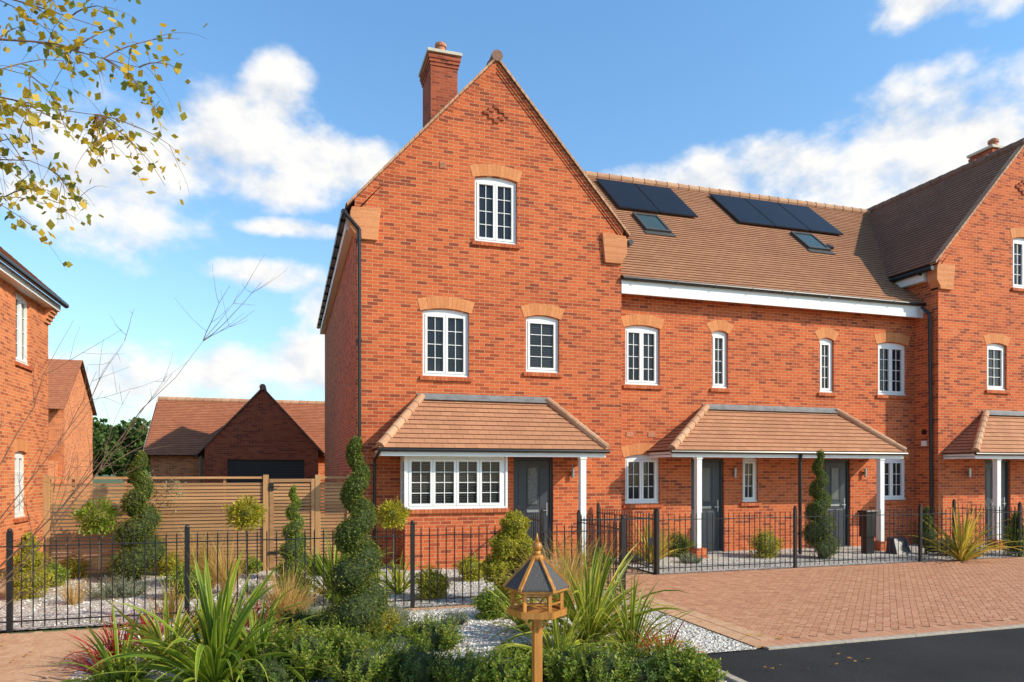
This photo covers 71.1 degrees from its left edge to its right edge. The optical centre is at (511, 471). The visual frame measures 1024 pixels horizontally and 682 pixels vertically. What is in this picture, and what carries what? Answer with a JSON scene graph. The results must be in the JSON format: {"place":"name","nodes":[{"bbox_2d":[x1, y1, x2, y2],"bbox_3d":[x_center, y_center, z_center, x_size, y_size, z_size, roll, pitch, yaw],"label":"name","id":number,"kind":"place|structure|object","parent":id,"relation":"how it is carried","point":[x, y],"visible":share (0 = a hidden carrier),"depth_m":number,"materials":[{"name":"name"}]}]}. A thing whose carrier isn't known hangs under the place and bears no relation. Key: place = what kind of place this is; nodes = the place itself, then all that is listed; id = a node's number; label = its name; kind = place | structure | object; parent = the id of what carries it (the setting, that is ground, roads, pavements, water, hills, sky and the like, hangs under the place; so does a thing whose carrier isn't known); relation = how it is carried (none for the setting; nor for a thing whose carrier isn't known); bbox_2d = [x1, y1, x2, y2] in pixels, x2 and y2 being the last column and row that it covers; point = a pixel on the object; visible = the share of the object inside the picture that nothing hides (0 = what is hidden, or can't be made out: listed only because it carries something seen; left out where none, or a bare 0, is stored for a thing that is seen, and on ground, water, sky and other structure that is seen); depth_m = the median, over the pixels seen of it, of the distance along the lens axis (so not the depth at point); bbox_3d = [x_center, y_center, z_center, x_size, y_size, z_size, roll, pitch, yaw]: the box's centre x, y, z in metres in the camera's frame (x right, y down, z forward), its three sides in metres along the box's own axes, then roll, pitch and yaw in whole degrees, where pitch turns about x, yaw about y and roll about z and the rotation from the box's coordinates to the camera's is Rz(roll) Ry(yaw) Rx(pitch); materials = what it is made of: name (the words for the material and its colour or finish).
{"place":"outdoors","nodes":[
{"label":"outdoors","id":0,"kind":"place"},
{"bbox_2d":[0,628,102,681],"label":"path","id":1,"kind":"structure","parent":0,"point":[50,649],"depth_m":6.71,"materials":[{"name":"stone"}]},
{"bbox_2d":[48,359,96,501],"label":"distant house","id":2,"kind":"structure","parent":0,"point":[71,377],"depth_m":42.20,"materials":[{"name":"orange brick"}]},
{"bbox_2d":[0,0,207,267],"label":"birch tree","id":3,"kind":"object","parent":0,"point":[34,119],"visible":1,"depth_m":4.51,"materials":[{"name":"green plant"}]},
{"bbox_2d":[140,576,198,619],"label":"ornamental grass","id":4,"kind":"object","parent":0,"point":[170,604],"depth_m":8.27,"materials":[{"name":"plant"}]},
{"bbox_2d":[161,523,251,588],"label":"ornamental grass","id":5,"kind":"object","parent":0,"point":[202,564],"depth_m":10.34,"materials":[{"name":"plant"}]},
{"bbox_2d":[233,558,331,623],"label":"ornamental grass","id":6,"kind":"object","parent":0,"point":[283,603],"depth_m":7.94,"materials":[{"name":"plant"}]},
{"bbox_2d":[0,473,1011,653],"bbox_3d":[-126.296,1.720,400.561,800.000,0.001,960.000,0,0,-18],"label":"ground","id":7,"kind":"structure","parent":0,"point":[92,574],"depth_m":17.21,"materials":[{"name":"grey stone"}]},
{"bbox_2d":[0,246,68,568],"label":"detached house","id":8,"kind":"structure","parent":7,"relation":"on","point":[28,311],"depth_m":13.58,"materials":[{"name":"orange brick"}]},
{"bbox_2d":[13,439,30,522],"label":"window","id":9,"kind":"structure","parent":8,"relation":"in","point":[19,444],"depth_m":13.48,"materials":[{"name":"white plastic"}]},
{"bbox_2d":[15,293,33,371],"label":"window","id":10,"kind":"structure","parent":8,"relation":"in","point":[21,304],"depth_m":13.69,"materials":[{"name":"white plastic"}]},
{"bbox_2d":[93,416,150,489],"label":"broadleaf tree","id":11,"kind":"object","parent":7,"relation":"on","point":[118,430],"visible":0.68,"depth_m":58.14,"materials":[{"name":"green plant"}]},
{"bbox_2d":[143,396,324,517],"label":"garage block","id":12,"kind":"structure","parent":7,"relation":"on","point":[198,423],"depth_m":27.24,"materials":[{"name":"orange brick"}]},
{"bbox_2d":[194,384,324,520],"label":"garage","id":13,"kind":"structure","parent":7,"relation":"on","point":[260,433],"depth_m":24.57,"materials":[{"name":"red brick"}]},
{"bbox_2d":[228,460,303,520],"bbox_3d":[-8.462,0.643,24.709,2.500,2.109,0.040,0,0,-18],"label":"garage door","id":14,"kind":"structure","parent":13,"relation":"in","point":[240,468],"depth_m":24.68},
{"bbox_2d":[0,566,617,630],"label":"gravel garden bed","id":15,"kind":"object","parent":7,"relation":"on","point":[27,611],"depth_m":9.38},
{"bbox_2d":[0,531,58,600],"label":"conical yew","id":16,"kind":"object","parent":15,"relation":"on","point":[28,565],"visible":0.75,"depth_m":9.51,"materials":[{"name":"green plant"}]},
{"bbox_2d":[69,496,123,582],"bbox_3d":[-6.334,1.027,11.000,0.722,1.347,0.722,0,0,24],"label":"standard tree","id":17,"kind":"object","parent":15,"relation":"on","point":[98,520],"visible":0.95,"depth_m":10.91,"materials":[{"name":"green plant"}]},
{"bbox_2d":[81,572,142,599],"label":"silver shrub","id":18,"kind":"object","parent":15,"relation":"on","point":[105,592],"visible":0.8,"depth_m":9.60,"materials":[{"name":"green plant"}]},
{"bbox_2d":[103,449,169,581],"bbox_3d":[-5.841,0.732,11.193,0.968,2.185,0.866,0,0,26],"label":"spiral topiary","id":19,"kind":"object","parent":15,"relation":"on","point":[143,514],"visible":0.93,"depth_m":11.05,"materials":[{"name":"green plant"}]},
{"bbox_2d":[0,254,279,609],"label":"young birch tree","id":20,"kind":"object","parent":15,"relation":"on","point":[63,505],"visible":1,"depth_m":5.58,"materials":[{"name":"brown plant"}]},
{"bbox_2d":[156,562,212,601],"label":"ball shrub","id":21,"kind":"object","parent":15,"relation":"on","point":[181,578],"visible":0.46,"depth_m":9.49,"materials":[{"name":"green plant"}]},
{"bbox_2d":[43,475,350,572],"bbox_3d":[-5.117,0.875,12.023,4.760,1.650,0.090,0,0,-18],"label":"timber fence","id":22,"kind":"object","parent":15,"relation":"on","point":[47,495],"visible":0.66,"depth_m":11.92,"materials":[{"name":"wood"}]},
{"bbox_2d":[269,479,314,567],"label":"garden gate","id":23,"kind":"structure","parent":22,"relation":"attached to","point":[274,488],"depth_m":12.36,"materials":[{"name":"brown wood"}]},
{"bbox_2d":[198,538,261,593],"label":"ornamental grass","id":24,"kind":"object","parent":15,"relation":"on","point":[222,569],"depth_m":9.93,"materials":[{"name":"plant"}]},
{"bbox_2d":[221,494,268,587],"bbox_3d":[-3.802,1.006,10.306,0.670,1.388,0.604,0,0,-43],"label":"standard tree","id":25,"kind":"object","parent":15,"relation":"on","point":[246,512],"visible":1,"depth_m":10.22,"materials":[{"name":"green plant"}]},
{"bbox_2d":[274,484,311,576],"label":"spiral topiary","id":26,"kind":"object","parent":15,"relation":"on","point":[296,522],"visible":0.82,"depth_m":11.21,"materials":[{"name":"green plant"}]},
{"bbox_2d":[270,524,408,602],"bbox_3d":[-2.253,1.180,9.330,1.824,1.048,1.874,0,0,-18],"label":"flax plant","id":27,"kind":"object","parent":15,"relation":"on","point":[327,594],"visible":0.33,"depth_m":9.19,"materials":[{"name":"green plant"}]},
{"bbox_2d":[2,567,740,681],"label":"gravel chips","id":28,"kind":"object","parent":15,"relation":"on","point":[662,625],"visible":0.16,"depth_m":7.83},
{"bbox_2d":[374,496,411,573],"bbox_3d":[-1.855,1.034,11.307,0.601,1.333,0.598,0,0,30],"label":"standard tree","id":29,"kind":"object","parent":15,"relation":"on","point":[393,515],"visible":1,"depth_m":11.21,"materials":[{"name":"green plant"}]},
{"bbox_2d":[379,552,427,593],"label":"flax plant","id":30,"kind":"object","parent":15,"relation":"on","point":[399,577],"visible":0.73,"depth_m":9.97,"materials":[{"name":"green plant"}]},
{"bbox_2d":[407,563,451,600],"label":"ball shrub","id":31,"kind":"object","parent":15,"relation":"on","point":[433,584],"visible":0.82,"depth_m":9.50,"materials":[{"name":"green plant"}]},
{"bbox_2d":[452,552,483,581],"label":"ball shrub","id":32,"kind":"object","parent":15,"relation":"on","point":[474,569],"visible":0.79,"depth_m":11.11,"materials":[{"name":"green plant"}]},
{"bbox_2d":[479,509,533,603],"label":"pompom topiary","id":33,"kind":"object","parent":15,"relation":"on","point":[515,524],"visible":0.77,"depth_m":9.16,"materials":[{"name":"green plant"}]},
{"bbox_2d":[0,516,624,631],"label":"metal railing","id":34,"kind":"object","parent":7,"relation":"on","point":[9,621],"visible":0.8,"depth_m":8.32,"materials":[{"name":"black metal"}]},
{"bbox_2d":[44,583,775,681],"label":"edging blocks","id":35,"kind":"structure","parent":7,"relation":"on","point":[735,632],"depth_m":7.67,"materials":[{"name":"stone"}]},
{"bbox_2d":[67,599,756,681],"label":"gravel front bed","id":36,"kind":"object","parent":7,"relation":"on","point":[464,645],"visible":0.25,"depth_m":7.37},
{"bbox_2d":[62,606,148,667],"bbox_3d":[-3.452,1.434,6.336,0.866,0.535,0.866,0,0,3],"label":"red cordyline","id":37,"kind":"object","parent":36,"relation":"on","point":[112,637],"visible":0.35,"depth_m":6.26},
{"bbox_2d":[80,657,146,681],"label":"box shrub","id":38,"kind":"object","parent":36,"relation":"on","point":[115,677],"visible":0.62,"depth_m":5.49,"materials":[{"name":"green plant"}]},
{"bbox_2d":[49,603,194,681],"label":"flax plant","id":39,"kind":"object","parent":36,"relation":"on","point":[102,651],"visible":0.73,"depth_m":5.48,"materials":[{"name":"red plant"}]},
{"bbox_2d":[73,570,248,678],"bbox_3d":[-3.086,1.259,6.178,1.365,0.890,1.422,0,0,20],"label":"flax plant","id":40,"kind":"object","parent":36,"relation":"on","point":[155,631],"visible":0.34,"depth_m":6.22,"materials":[{"name":"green plant"}]},
{"bbox_2d":[74,544,331,681],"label":"flax plant","id":41,"kind":"object","parent":36,"relation":"on","point":[212,660],"visible":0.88,"depth_m":5.50,"materials":[{"name":"green plant"}]},
{"bbox_2d":[170,588,334,681],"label":"flax plant","id":42,"kind":"object","parent":36,"relation":"on","point":[250,653],"visible":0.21,"depth_m":5.87,"materials":[{"name":"green plant"}]},
{"bbox_2d":[235,646,307,681],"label":"box shrub","id":43,"kind":"object","parent":36,"relation":"on","point":[275,671],"visible":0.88,"depth_m":5.51,"materials":[{"name":"green plant"}]},
{"bbox_2d":[256,618,355,681],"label":"box shrub","id":44,"kind":"object","parent":36,"relation":"on","point":[304,645],"visible":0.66,"depth_m":5.75,"materials":[{"name":"green plant"}]},
{"bbox_2d":[321,627,385,678],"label":"box shrub","id":45,"kind":"object","parent":36,"relation":"on","point":[345,641],"visible":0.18,"depth_m":5.91,"materials":[{"name":"green plant"}]},
{"bbox_2d":[316,435,395,637],"bbox_3d":[-1.511,0.709,6.926,0.760,2.138,0.774,0,0,-18],"label":"spiral topiary","id":46,"kind":"object","parent":36,"relation":"on","point":[360,589],"visible":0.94,"depth_m":6.78,"materials":[{"name":"green plant"}]},
{"bbox_2d":[316,630,407,681],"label":"box shrub","id":47,"kind":"object","parent":36,"relation":"on","point":[365,663],"visible":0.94,"depth_m":5.57,"materials":[{"name":"green plant"}]},
{"bbox_2d":[372,621,425,649],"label":"box shrub","id":48,"kind":"object","parent":36,"relation":"on","point":[401,636],"visible":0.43,"depth_m":6.57,"materials":[{"name":"green plant"}]},
{"bbox_2d":[384,636,451,681],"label":"box shrub","id":49,"kind":"object","parent":36,"relation":"on","point":[414,664],"visible":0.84,"depth_m":5.63,"materials":[{"name":"green plant"}]},
{"bbox_2d":[404,611,468,651],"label":"box shrub","id":50,"kind":"object","parent":36,"relation":"on","point":[437,632],"visible":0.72,"depth_m":6.78,"materials":[{"name":"green plant"}]},
{"bbox_2d":[428,645,492,681],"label":"box shrub","id":51,"kind":"object","parent":36,"relation":"on","point":[465,668],"visible":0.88,"depth_m":5.55,"materials":[{"name":"green plant"}]},
{"bbox_2d":[469,584,510,620],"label":"ball shrub","id":52,"kind":"object","parent":36,"relation":"on","point":[488,601],"visible":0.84,"depth_m":8.21,"materials":[{"name":"green plant"}]},
{"bbox_2d":[470,643,531,681],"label":"box shrub","id":53,"kind":"object","parent":36,"relation":"on","point":[506,667],"visible":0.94,"depth_m":5.58,"materials":[{"name":"green plant"}]},
{"bbox_2d":[482,567,568,633],"bbox_3d":[0.143,1.310,7.562,0.976,0.785,1.203,0,0,-11],"label":"flax plant","id":54,"kind":"object","parent":36,"relation":"on","point":[517,621],"visible":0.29,"depth_m":7.56,"materials":[{"name":"green plant"}]},
{"bbox_2d":[503,533,570,681],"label":"bird table","id":55,"kind":"object","parent":36,"relation":"on","point":[536,573],"visible":1,"depth_m":5.24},
{"bbox_2d":[488,582,627,657],"bbox_3d":[0.473,1.339,6.313,1.281,0.730,1.147,0,0,31],"label":"flax plant","id":56,"kind":"object","parent":36,"relation":"on","point":[557,633],"visible":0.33,"depth_m":6.27,"materials":[{"name":"green plant"}]},
{"bbox_2d":[542,635,596,681],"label":"box shrub","id":57,"kind":"object","parent":36,"relation":"on","point":[555,662],"visible":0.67,"depth_m":5.62,"materials":[{"name":"green plant"}]},
{"bbox_2d":[491,531,699,654],"bbox_3d":[0.690,1.098,6.899,1.926,1.216,1.822,0,0,-33],"label":"flax plant","id":58,"kind":"object","parent":36,"relation":"on","point":[594,584],"visible":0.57,"depth_m":6.84,"materials":[{"name":"green plant"}]},
{"bbox_2d":[560,635,639,681],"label":"box shrub","id":59,"kind":"object","parent":36,"relation":"on","point":[597,665],"visible":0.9,"depth_m":5.52,"materials":[{"name":"green plant"}]},
{"bbox_2d":[570,574,700,651],"bbox_3d":[1.159,1.310,6.684,1.334,0.786,1.201,0,0,10],"label":"flax plant","id":60,"kind":"object","parent":36,"relation":"on","point":[634,623],"visible":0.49,"depth_m":6.67,"materials":[{"name":"green plant"}]},
{"bbox_2d":[612,642,670,681],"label":"box shrub","id":61,"kind":"object","parent":36,"relation":"on","point":[648,672],"visible":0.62,"depth_m":5.58,"materials":[{"name":"green plant"}]},
{"bbox_2d":[635,640,702,681],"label":"box shrub","id":62,"kind":"object","parent":36,"relation":"on","point":[667,653],"visible":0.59,"depth_m":5.70,"materials":[{"name":"green plant"}]},
{"bbox_2d":[673,647,728,681],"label":"box shrub","id":63,"kind":"object","parent":36,"relation":"on","point":[705,670],"visible":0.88,"depth_m":5.60,"materials":[{"name":"green plant"}]},
{"bbox_2d":[317,41,632,569],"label":"end terrace house","id":64,"kind":"structure","parent":7,"relation":"on","point":[469,322],"depth_m":13.43,"materials":[{"name":"red brick"}]},
{"bbox_2d":[417,296,473,381],"bbox_3d":[-1.228,-2.460,13.283,1.080,1.560,0.165,0,0,-18],"label":"window","id":65,"kind":"structure","parent":64,"relation":"in","point":[445,332],"depth_m":13.30,"materials":[{"name":"white plastic"}]},
{"bbox_2d":[399,508,508,569],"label":"brick wall","id":66,"kind":"structure","parent":64,"relation":"in","point":[474,518],"depth_m":12.56,"materials":[{"name":"red brick"}]},
{"bbox_2d":[407,456,504,509],"bbox_3d":[-0.985,0.186,12.634,1.780,0.923,0.090,0,0,-18],"label":"window","id":67,"kind":"structure","parent":64,"relation":"in","point":[433,482],"depth_m":12.62,"materials":[{"name":"white plastic"}]},
{"bbox_2d":[469,164,521,248],"bbox_3d":[-0.311,-5.022,13.572,1.038,1.555,0.165,0,0,-18],"label":"window","id":68,"kind":"structure","parent":64,"relation":"in","point":[495,198],"depth_m":13.59,"materials":[{"name":"white plastic"}]},
{"bbox_2d":[514,457,551,559],"bbox_3d":[0.401,0.710,13.810,0.810,1.980,0.140,0,0,-18],"label":"door","id":69,"kind":"structure","parent":64,"relation":"in","point":[532,475],"depth_m":13.84,"materials":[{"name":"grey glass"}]},
{"bbox_2d":[521,304,564,376],"bbox_3d":[0.581,-2.538,13.853,0.899,1.405,0.165,0,0,-18],"label":"window","id":70,"kind":"structure","parent":64,"relation":"in","point":[541,331],"depth_m":13.88,"materials":[{"name":"white plastic"}]},
{"bbox_2d":[596,502,655,574],"bbox_3d":[2.033,1.149,12.972,0.052,1.101,2.332,0,0,-18],"label":"metal railing","id":71,"kind":"object","parent":7,"relation":"on","point":[598,509],"visible":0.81,"depth_m":12.77,"materials":[{"name":"black metal"}]},
{"bbox_2d":[584,171,804,557],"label":"terraced house","id":72,"kind":"structure","parent":7,"relation":"on","point":[704,431],"depth_m":15.12,"materials":[{"name":"red brick"}]},
{"bbox_2d":[621,444,662,507],"bbox_3d":[2.676,0.078,14.776,1.000,1.314,0.165,0,0,-18],"label":"window","id":73,"kind":"structure","parent":72,"relation":"in","point":[641,471],"depth_m":14.78,"materials":[{"name":"white plastic"}]},
{"bbox_2d":[621,314,663,389],"bbox_3d":[2.676,-2.472,14.776,1.000,1.534,0.165,0,0,-18],"label":"window","id":74,"kind":"structure","parent":72,"relation":"in","point":[641,342],"depth_m":14.79,"materials":[{"name":"white plastic"}]},
{"bbox_2d":[691,459,724,551],"bbox_3d":[4.136,0.710,15.249,0.800,1.980,0.140,0,0,-18],"label":"door","id":75,"kind":"structure","parent":72,"relation":"in","point":[712,469],"depth_m":15.31,"materials":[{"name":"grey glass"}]},
{"bbox_2d":[707,320,733,391],"bbox_3d":[4.430,-2.471,15.329,0.677,1.532,0.165,0,0,-18],"label":"window","id":76,"kind":"structure","parent":72,"relation":"in","point":[718,337],"depth_m":15.36,"materials":[{"name":"white plastic"}]},
{"bbox_2d":[740,457,761,505],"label":"window","id":77,"kind":"structure","parent":72,"relation":"in","point":[749,464],"depth_m":15.60,"materials":[{"name":"white plastic"}]},
{"bbox_2d":[644,183,936,550],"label":"terraced house","id":78,"kind":"structure","parent":7,"relation":"on","point":[842,383],"depth_m":16.41,"materials":[{"name":"red brick"}]},
{"bbox_2d":[815,328,838,395],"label":"window","id":79,"kind":"structure","parent":78,"relation":"in","point":[825,344],"depth_m":16.19,"materials":[{"name":"white plastic"}]},
{"bbox_2d":[823,459,850,546],"bbox_3d":[7.331,0.710,16.257,0.760,1.980,0.140,0,0,-18],"label":"door","id":80,"kind":"structure","parent":78,"relation":"in","point":[837,471],"depth_m":16.31,"materials":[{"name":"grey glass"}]},
{"bbox_2d":[874,333,909,398],"bbox_3d":[8.841,-2.473,16.720,1.047,1.535,0.165,0,0,-18],"label":"window","id":81,"kind":"structure","parent":78,"relation":"in","point":[890,355],"depth_m":16.74,"materials":[{"name":"white plastic"}]},
{"bbox_2d":[884,449,909,503],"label":"window","id":82,"kind":"structure","parent":78,"relation":"in","point":[893,468],"depth_m":16.77,"materials":[{"name":"white plastic"}]},
{"bbox_2d":[587,565,1011,639],"bbox_3d":[28.248,1.700,17.489,55.600,0.001,4.630,0,0,-18],"label":"drive bed","id":83,"kind":"object","parent":7,"relation":"on","point":[862,608],"visible":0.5,"depth_m":9.12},
{"bbox_2d":[577,510,625,591],"bbox_3d":[1.294,1.149,10.595,0.052,1.101,1.622,0,0,-18],"label":"metal railing","id":84,"kind":"object","parent":83,"relation":"on","point":[579,518],"visible":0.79,"depth_m":10.44,"materials":[{"name":"black metal"}]},
{"bbox_2d":[606,559,1023,638],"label":"block paved drive","id":85,"kind":"structure","parent":83,"relation":"on","point":[760,603],"depth_m":9.73,"materials":[{"name":"brick"}]},
{"bbox_2d":[609,557,1023,648],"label":"drive border","id":86,"kind":"object","parent":7,"relation":"on","point":[887,633],"visible":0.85,"depth_m":7.83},
{"bbox_2d":[611,544,1023,573],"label":"gravel terrace bed","id":87,"kind":"object","parent":7,"relation":"on","point":[718,557],"visible":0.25,"depth_m":13.87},
{"bbox_2d":[627,511,695,563],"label":"flax plant","id":88,"kind":"object","parent":87,"relation":"on","point":[665,553],"visible":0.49,"depth_m":13.14,"materials":[{"name":"green plant"}]},
{"bbox_2d":[747,524,786,558],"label":"ball shrub","id":89,"kind":"object","parent":87,"relation":"on","point":[767,543],"visible":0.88,"depth_m":14.08,"materials":[{"name":"green plant"}]},
{"bbox_2d":[799,449,841,558],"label":"spiral topiary","id":90,"kind":"object","parent":87,"relation":"on","point":[822,498],"visible":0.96,"depth_m":14.08,"materials":[{"name":"green plant"}]},
{"bbox_2d":[858,510,877,553],"bbox_3d":[7.391,1.250,14.900,0.300,0.900,0.240,0,0,-18],"label":"wheelie bin","id":91,"kind":"object","parent":87,"relation":"on","point":[862,527],"visible":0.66,"depth_m":14.82,"materials":[{"name":"black plastic"}]},
{"bbox_2d":[913,506,939,553],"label":"spiral topiary","id":92,"kind":"object","parent":87,"relation":"on","point":[928,532],"visible":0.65,"depth_m":14.72,"materials":[{"name":"green plant"}]},
{"bbox_2d":[904,497,1023,562],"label":"flax plant","id":93,"kind":"object","parent":87,"relation":"on","point":[961,549],"visible":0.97,"depth_m":13.53,"materials":[{"name":"green plant"}]},
{"bbox_2d":[952,499,1021,556],"bbox_3d":[9.936,1.149,15.044,0.052,1.101,1.532,0,0,-18],"label":"metal railing","id":94,"kind":"object","parent":87,"relation":"on","point":[1019,519],"visible":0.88,"depth_m":14.64,"materials":[{"name":"black metal"}]},
{"bbox_2d":[1000,512,1023,556],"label":"conical yew","id":95,"kind":"object","parent":87,"relation":"on","point":[1013,536],"visible":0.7,"depth_m":14.42,"materials":[{"name":"green plant"}]},
{"bbox_2d":[655,504,1023,574],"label":"metal railing","id":96,"kind":"object","parent":7,"relation":"on","point":[657,542],"visible":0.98,"depth_m":12.79,"materials":[{"name":"black metal"}]},
{"bbox_2d":[581,513,654,573],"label":"metal gate","id":97,"kind":"structure","parent":96,"relation":"attached to","point":[651,541],"depth_m":11.71,"materials":[{"name":"black metal"}]},
{"bbox_2d":[765,624,1023,649],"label":"road edge kerb","id":98,"kind":"structure","parent":7,"relation":"on","point":[888,637],"depth_m":7.32,"materials":[{"name":"concrete"}]},
{"bbox_2d":[779,138,1023,548],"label":"end terrace house","id":99,"kind":"structure","parent":7,"relation":"on","point":[962,226],"depth_m":16.68,"materials":[{"name":"red brick"}]},
{"bbox_2d":[985,460,1007,543],"bbox_3d":[11.363,0.710,16.836,0.800,1.980,0.140,0,0,-18],"label":"door","id":100,"kind":"structure","parent":99,"relation":"in","point":[988,463],"depth_m":16.83,"materials":[{"name":"grey glass"}]},
{"bbox_2d":[984,333,1009,393],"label":"window","id":101,"kind":"structure","parent":99,"relation":"in","point":[995,352],"depth_m":16.85,"materials":[{"name":"white plastic"}]},
{"bbox_2d":[1010,228,1023,291],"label":"window","id":102,"kind":"structure","parent":99,"relation":"in","point":[1018,243],"depth_m":17.07,"materials":[{"name":"white plastic"}]},
{"bbox_2d":[0,0,1023,429],"label":"sky","id":103,"kind":"structure","parent":0,"point":[291,107],"materials":[{"name":"blue"}]},
{"bbox_2d":[486,528,619,616],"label":"ornamental grass","id":104,"kind":"object","parent":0,"point":[563,569],"depth_m":8.34,"materials":[{"name":"plant"}]},
{"bbox_2d":[538,525,612,587],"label":"ornamental grass","id":105,"kind":"object","parent":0,"point":[582,557],"depth_m":10.46,"materials":[{"name":"plant"}]},
{"bbox_2d":[701,628,1023,681],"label":"road","id":106,"kind":"structure","parent":0,"point":[990,656],"depth_m":6.47,"materials":[{"name":"asphalt"}]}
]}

